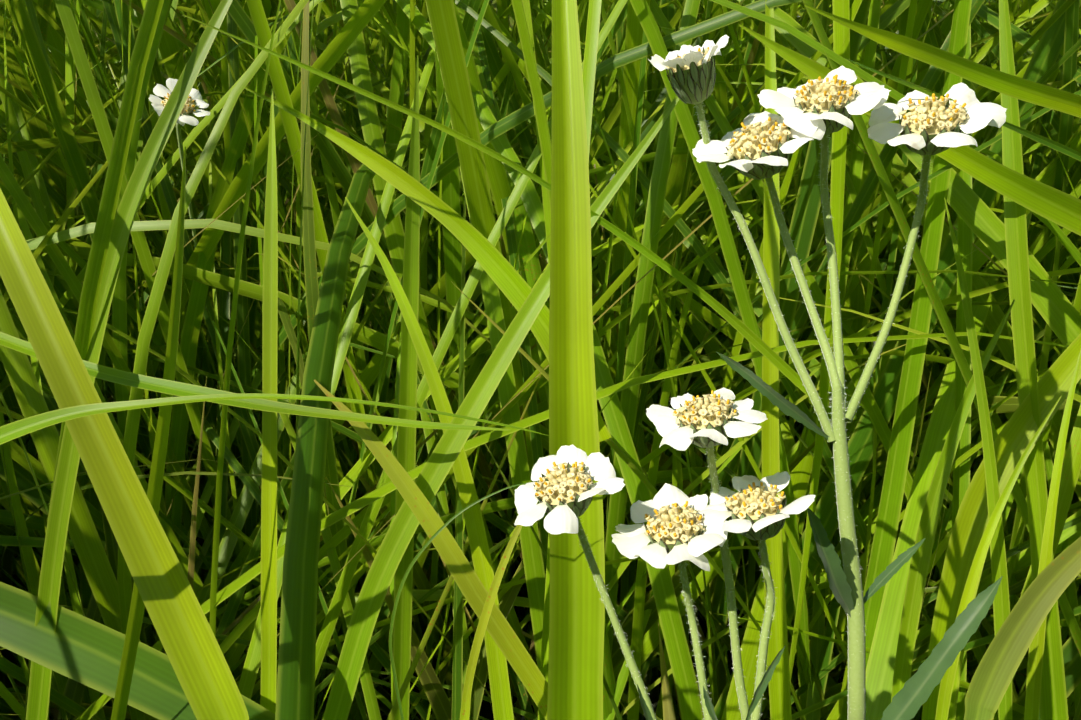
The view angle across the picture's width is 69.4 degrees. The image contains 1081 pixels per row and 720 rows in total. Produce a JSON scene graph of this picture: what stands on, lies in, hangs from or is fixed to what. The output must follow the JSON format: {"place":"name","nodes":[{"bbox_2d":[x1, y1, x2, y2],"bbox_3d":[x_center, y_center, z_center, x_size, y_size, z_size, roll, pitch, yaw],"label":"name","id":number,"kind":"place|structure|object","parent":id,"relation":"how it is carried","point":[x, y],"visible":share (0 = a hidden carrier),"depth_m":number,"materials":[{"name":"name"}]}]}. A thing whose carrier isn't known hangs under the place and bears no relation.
{"place":"outdoors","nodes":[
{"label":"outdoors","id":0,"kind":"place"},
{"bbox_2d":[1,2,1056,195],"bbox_3d":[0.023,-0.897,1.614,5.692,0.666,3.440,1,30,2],"label":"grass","id":1,"kind":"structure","parent":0,"point":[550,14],"depth_m":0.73,"materials":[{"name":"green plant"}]},
{"bbox_2d":[0,0,1080,719],"bbox_3d":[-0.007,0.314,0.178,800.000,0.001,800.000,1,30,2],"label":"ground","id":2,"kind":"structure","parent":0,"point":[485,711],"depth_m":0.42,"materials":[{"name":"green plant"}]},
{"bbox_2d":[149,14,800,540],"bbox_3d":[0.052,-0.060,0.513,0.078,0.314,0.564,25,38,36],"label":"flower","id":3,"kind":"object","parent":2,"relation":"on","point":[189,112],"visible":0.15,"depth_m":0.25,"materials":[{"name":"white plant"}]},
{"bbox_2d":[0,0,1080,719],"bbox_3d":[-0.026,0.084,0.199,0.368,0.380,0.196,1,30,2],"label":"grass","id":4,"kind":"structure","parent":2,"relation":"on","point":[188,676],"depth_m":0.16,"materials":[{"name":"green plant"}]},
{"bbox_2d":[0,79,1080,719],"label":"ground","id":5,"kind":"structure","parent":2,"relation":"on","point":[434,689],"depth_m":0.27,"materials":[{"name":"brown soil"}]},
{"bbox_2d":[514,387,815,719],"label":"flowering plant","id":6,"kind":"object","parent":2,"relation":"on","point":[679,529],"visible":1,"depth_m":0.11,"materials":[{"name":"white plant"}]},
{"bbox_2d":[648,35,1006,719],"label":"flowering plant","id":7,"kind":"object","parent":2,"relation":"on","point":[759,146],"visible":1,"depth_m":0.11,"materials":[{"name":"green plant"}]}
]}

